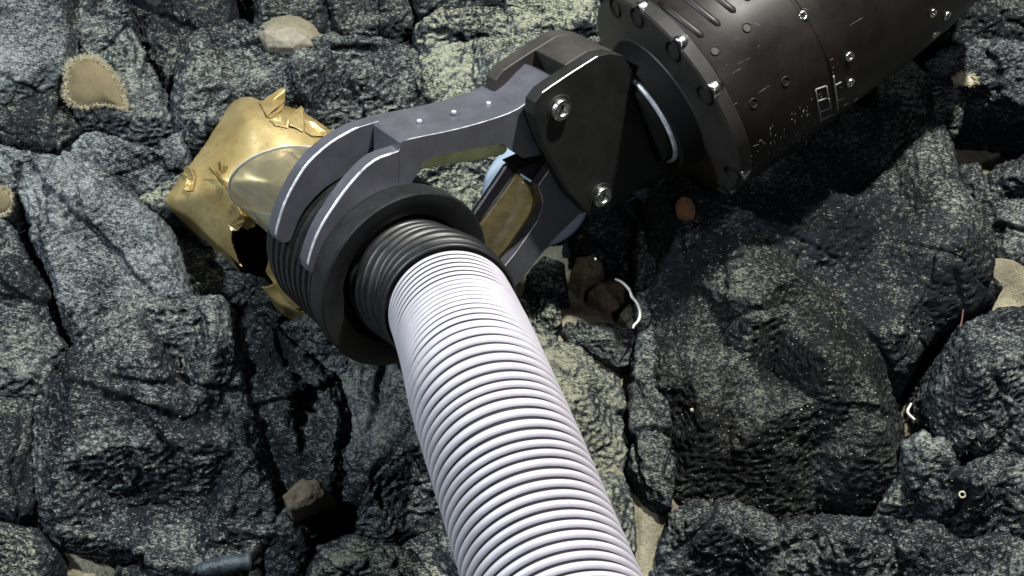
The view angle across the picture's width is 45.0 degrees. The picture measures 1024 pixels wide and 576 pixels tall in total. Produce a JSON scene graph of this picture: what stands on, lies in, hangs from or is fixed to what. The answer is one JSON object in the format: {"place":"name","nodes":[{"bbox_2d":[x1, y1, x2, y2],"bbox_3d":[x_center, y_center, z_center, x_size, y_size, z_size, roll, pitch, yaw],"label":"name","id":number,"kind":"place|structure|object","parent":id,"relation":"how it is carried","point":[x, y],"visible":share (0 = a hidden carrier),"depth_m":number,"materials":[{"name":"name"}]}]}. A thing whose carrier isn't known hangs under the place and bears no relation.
{"place":"outdoors","nodes":[
{"label":"outdoors","id":0,"kind":"place"},
{"bbox_2d":[36,5,1023,575],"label":"seabed","id":1,"kind":"structure","parent":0,"point":[1008,273],"depth_m":0.92,"materials":[{"name":"beige sand"}]},
{"bbox_2d":[0,185,16,218],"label":"sea anemone","id":2,"kind":"object","parent":1,"relation":"on","point":[7,200],"visible":0.99,"depth_m":0.95},
{"bbox_2d":[0,396,37,527],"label":"rock","id":3,"kind":"object","parent":1,"relation":"on","point":[18,502],"visible":0.24,"depth_m":0.85,"materials":[{"name":"grey stone"}]},
{"bbox_2d":[0,145,38,248],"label":"rock","id":4,"kind":"object","parent":1,"relation":"on","point":[13,160],"visible":0.19,"depth_m":0.96,"materials":[{"name":"grey stone"}]},
{"bbox_2d":[0,521,68,575],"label":"rock","id":5,"kind":"object","parent":1,"relation":"on","point":[40,545],"visible":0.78,"depth_m":0.82,"materials":[{"name":"grey stone"}]},
{"bbox_2d":[0,219,71,399],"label":"rock","id":6,"kind":"object","parent":1,"relation":"on","point":[37,326],"visible":0.41,"depth_m":0.90,"materials":[{"name":"grey stone"}]},
{"bbox_2d":[0,0,79,105],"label":"rock","id":7,"kind":"object","parent":1,"relation":"on","point":[32,62],"visible":0.39,"depth_m":0.99,"materials":[{"name":"grey stone"}]},
{"bbox_2d":[0,90,84,155],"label":"rock","id":8,"kind":"object","parent":1,"relation":"on","point":[51,125],"visible":0.3,"depth_m":0.99,"materials":[{"name":"grey stone"}]},
{"bbox_2d":[16,150,196,344],"bbox_3d":[-0.313,-0.013,0.977,0.114,0.158,0.184,-23,64,-12],"label":"rock","id":9,"kind":"object","parent":1,"relation":"on","point":[66,202],"visible":0.7,"depth_m":0.92,"materials":[{"name":"grey stone"}]},
{"bbox_2d":[73,0,174,146],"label":"rock","id":10,"kind":"object","parent":1,"relation":"on","point":[94,23],"visible":0.45,"depth_m":1.01,"materials":[{"name":"grey stone"}]},
{"bbox_2d":[60,52,128,112],"bbox_3d":[-0.337,-0.166,1.002,0.064,0.050,0.061,0,62,0],"label":"sponge","id":11,"kind":"object","parent":10,"relation":"on","point":[92,81],"visible":1,"depth_m":0.98},
{"bbox_2d":[70,131,192,197],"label":"rock","id":12,"kind":"object","parent":1,"relation":"on","point":[168,158],"visible":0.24,"depth_m":0.96,"materials":[{"name":"grey stone"}]},
{"bbox_2d":[30,294,285,575],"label":"rock","id":13,"kind":"object","parent":1,"relation":"on","point":[210,446],"visible":0.77,"depth_m":0.84,"materials":[{"name":"grey stone"}]},
{"bbox_2d":[196,552,252,575],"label":"blue shell","id":14,"kind":"object","parent":13,"relation":"on","point":[226,564],"visible":1,"depth_m":0.82},
{"bbox_2d":[138,171,187,235],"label":"rock","id":15,"kind":"object","parent":1,"relation":"on","point":[154,201],"visible":0.14,"depth_m":0.95,"materials":[{"name":"grey stone"}]},
{"bbox_2d":[125,0,244,100],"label":"rock","id":16,"kind":"object","parent":1,"relation":"on","point":[166,21],"visible":0.23,"depth_m":1.05,"materials":[{"name":"grey stone"}]},
{"bbox_2d":[114,564,264,575],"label":"rock","id":17,"kind":"object","parent":1,"relation":"on","point":[134,570],"visible":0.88,"depth_m":0.84,"materials":[{"name":"grey stone"}]},
{"bbox_2d":[176,221,289,330],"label":"rock","id":18,"kind":"object","parent":1,"relation":"on","point":[212,271],"visible":0.16,"depth_m":0.97,"materials":[{"name":"grey stone"}]},
{"bbox_2d":[165,87,330,319],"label":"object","id":19,"kind":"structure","parent":18,"relation":"on","point":[200,203],"depth_m":0.93,"materials":[{"name":"gold metal"}]},
{"bbox_2d":[258,26,312,54],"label":"stone","id":20,"kind":"object","parent":1,"relation":"on","point":[284,40],"visible":0.23,"depth_m":1.00,"materials":[{"name":"beige stone"}]},
{"bbox_2d":[262,507,316,575],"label":"rock","id":21,"kind":"object","parent":1,"relation":"on","point":[293,548],"visible":0.74,"depth_m":0.83,"materials":[{"name":"grey stone"}]},
{"bbox_2d":[236,308,350,551],"bbox_3d":[-0.151,0.110,0.913,0.082,0.152,0.185,-22,64,-11],"label":"rock","id":22,"kind":"object","parent":1,"relation":"on","point":[308,385],"visible":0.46,"depth_m":0.86,"materials":[{"name":"grey stone"}]},
{"bbox_2d":[170,19,420,160],"bbox_3d":[-0.172,-0.139,1.046,0.225,0.160,0.141,0,62,0],"label":"rock","id":23,"kind":"object","parent":1,"relation":"on","point":[213,79],"visible":0.51,"depth_m":0.99,"materials":[{"name":"grey stone"}]},
{"bbox_2d":[283,479,339,522],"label":"stone","id":24,"kind":"object","parent":1,"relation":"on","point":[303,498],"visible":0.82,"depth_m":0.82,"materials":[{"name":"brown stone"}]},
{"bbox_2d":[252,0,416,47],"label":"rock","id":25,"kind":"object","parent":1,"relation":"on","point":[394,21],"visible":0.24,"depth_m":1.05,"materials":[{"name":"grey stone"}]},
{"bbox_2d":[279,314,458,575],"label":"rock","id":26,"kind":"object","parent":1,"relation":"on","point":[382,458],"visible":0.26,"depth_m":0.85,"materials":[{"name":"grey stone"}]},
{"bbox_2d":[305,534,448,575],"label":"rock","id":27,"kind":"object","parent":1,"relation":"on","point":[340,556],"visible":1,"depth_m":0.81,"materials":[{"name":"grey stone"}]},
{"bbox_2d":[413,29,564,245],"bbox_3d":[0.001,-0.113,1.027,0.233,0.169,0.173,0,62,0],"label":"rock","id":28,"kind":"object","parent":1,"relation":"on","point":[441,71],"visible":0.11,"depth_m":0.98,"materials":[{"name":"grey stone"}]},
{"bbox_2d":[411,0,601,54],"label":"rock","id":29,"kind":"object","parent":1,"relation":"on","point":[440,25],"visible":0.2,"depth_m":1.00,"materials":[{"name":"grey stone"}]},
{"bbox_2d":[412,0,603,22],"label":"rock","id":30,"kind":"object","parent":1,"relation":"on","point":[424,8],"depth_m":1.05,"materials":[{"name":"grey stone"}]},
{"bbox_2d":[1,1,1017,575],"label":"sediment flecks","id":31,"kind":"object","parent":1,"relation":"on","point":[561,375],"visible":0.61,"depth_m":0.86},
{"bbox_2d":[517,293,562,335],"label":"rock","id":32,"kind":"object","parent":1,"relation":"on","point":[543,313],"visible":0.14,"depth_m":0.89,"materials":[{"name":"grey stone"}]},
{"bbox_2d":[523,256,569,307],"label":"rock","id":33,"kind":"object","parent":1,"relation":"on","point":[545,277],"visible":0.34,"depth_m":0.91,"materials":[{"name":"grey stone"}]},
{"bbox_2d":[534,329,636,558],"bbox_3d":[0.018,0.137,0.897,0.151,0.157,0.247,0,62,0],"label":"rock","id":34,"kind":"object","parent":1,"relation":"on","point":[599,412],"visible":0.26,"depth_m":0.85,"materials":[{"name":"grey stone"}]},
{"bbox_2d":[568,255,604,300],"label":"pebble","id":35,"kind":"object","parent":1,"relation":"on","point":[587,274],"visible":0.63,"depth_m":0.93,"materials":[{"name":"brown stone"}]},
{"bbox_2d":[560,319,634,374],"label":"rock","id":36,"kind":"object","parent":1,"relation":"on","point":[608,346],"visible":0.28,"depth_m":0.90,"materials":[{"name":"grey stone"}]},
{"bbox_2d":[562,187,652,290],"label":"rock","id":37,"kind":"object","parent":1,"relation":"on","point":[593,234],"visible":0.31,"depth_m":0.94,"materials":[{"name":"black stone"}]},
{"bbox_2d":[586,281,632,318],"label":"pebble","id":38,"kind":"object","parent":1,"relation":"on","point":[611,299],"visible":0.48,"depth_m":0.93,"materials":[{"name":"brown stone"}]},
{"bbox_2d":[617,304,633,329],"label":"pebble","id":39,"kind":"object","parent":1,"relation":"on","point":[625,319],"visible":0.22,"depth_m":0.90,"materials":[{"name":"stone"}]},
{"bbox_2d":[625,179,675,515],"bbox_3d":[0.104,0.060,0.943,0.047,0.148,0.273,5,62,3],"label":"rock","id":40,"kind":"object","parent":1,"relation":"on","point":[652,460],"visible":0.3,"depth_m":0.85,"materials":[{"name":"grey stone"}]},
{"bbox_2d":[615,278,640,328],"bbox_3d":[0.084,0.009,0.877,0.011,0.018,0.035,-20,64,-10],"label":"worm","id":41,"kind":"object","parent":40,"relation":"on","point":[634,300],"visible":1,"depth_m":0.88},
{"bbox_2d":[649,224,904,521],"bbox_3d":[0.189,0.075,0.911,0.211,0.189,0.217,0,62,0],"label":"rock","id":42,"kind":"object","parent":1,"relation":"on","point":[744,316],"visible":0.72,"depth_m":0.85,"materials":[{"name":"black stone"}]},
{"bbox_2d":[648,498,987,575],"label":"rock","id":43,"kind":"object","parent":1,"relation":"on","point":[757,544],"visible":0.94,"depth_m":0.81,"materials":[{"name":"grey stone"}]},
{"bbox_2d":[641,105,997,402],"bbox_3d":[0.228,-0.014,0.961,0.279,0.185,0.246,0,62,0],"label":"rock","id":44,"kind":"object","parent":1,"relation":"on","point":[848,239],"visible":0.52,"depth_m":0.89,"materials":[{"name":"grey stone"}]},
{"bbox_2d":[675,196,694,220],"bbox_3d":[0.127,-0.058,0.903,0.016,0.037,0.033,13,63,7],"label":"orange sponge","id":45,"kind":"object","parent":44,"relation":"on","point":[685,208],"visible":1,"depth_m":0.89},
{"bbox_2d":[868,478,914,522],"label":"rock","id":46,"kind":"object","parent":1,"relation":"on","point":[894,503],"visible":0.27,"depth_m":0.86,"materials":[{"name":"grey stone"}]},
{"bbox_2d":[853,40,934,104],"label":"rock","id":47,"kind":"object","parent":1,"relation":"on","point":[918,60],"depth_m":1.04,"materials":[{"name":"black stone"}]},
{"bbox_2d":[906,403,914,420],"bbox_3d":[0.291,0.090,0.901,0.007,0.007,0.012,0,62,0],"label":"shell fragment","id":48,"kind":"object","parent":1,"relation":"on","point":[908,413],"visible":1,"depth_m":0.90,"materials":[{"name":"white"}]},
{"bbox_2d":[859,61,967,141],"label":"rock","id":49,"kind":"object","parent":1,"relation":"on","point":[899,91],"visible":0.21,"depth_m":0.96,"materials":[{"name":"grey stone"}]},
{"bbox_2d":[897,429,1023,539],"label":"rock","id":50,"kind":"object","parent":1,"relation":"on","point":[986,481],"visible":0.63,"depth_m":0.84,"materials":[{"name":"grey stone"}]},
{"bbox_2d":[958,491,966,498],"bbox_3d":[0.301,0.138,0.825,0.005,0.003,0.005,0,62,0],"label":"ring shell","id":51,"kind":"object","parent":50,"relation":"on","point":[960,492],"visible":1,"depth_m":0.82},
{"bbox_2d":[903,305,1023,465],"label":"rock","id":52,"kind":"object","parent":1,"relation":"on","point":[962,375],"visible":0.54,"depth_m":0.86,"materials":[{"name":"grey stone"}]},
{"bbox_2d":[921,0,1023,68],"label":"rock","id":53,"kind":"object","parent":1,"relation":"on","point":[1004,17],"visible":0.23,"depth_m":1.00,"materials":[{"name":"grey stone"}]},
{"bbox_2d":[922,37,1023,159],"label":"rock","id":54,"kind":"object","parent":1,"relation":"on","point":[986,120],"visible":0.69,"depth_m":0.96,"materials":[{"name":"grey stone"}]},
{"bbox_2d":[950,71,980,88],"bbox_3d":[0.352,-0.162,0.962,0.024,0.032,0.035,21,64,11],"label":"encrusting sponge","id":55,"kind":"object","parent":54,"relation":"on","point":[961,78],"visible":1,"depth_m":0.95},
{"bbox_2d":[977,276,1002,315],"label":"rock","id":56,"kind":"object","parent":1,"relation":"on","point":[994,286],"visible":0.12,"depth_m":0.90,"materials":[{"name":"black stone"}]},
{"bbox_2d":[958,154,1023,265],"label":"rock","id":57,"kind":"object","parent":1,"relation":"on","point":[1002,186],"visible":0.26,"depth_m":0.95,"materials":[{"name":"grey stone"}]},
{"bbox_2d":[963,531,1023,575],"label":"rock","id":58,"kind":"object","parent":1,"relation":"on","point":[999,554],"visible":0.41,"depth_m":0.82,"materials":[{"name":"grey stone"}]},
{"bbox_2d":[268,0,977,285],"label":"manipulator arm","id":59,"kind":"object","parent":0,"point":[570,129],"visible":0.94,"depth_m":0.79},
{"bbox_2d":[227,145,642,575],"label":"suction hose","id":60,"kind":"object","parent":59,"relation":"attached to","point":[414,279],"visible":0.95,"depth_m":0.58,"materials":[{"name":"white plastic"}]}
]}

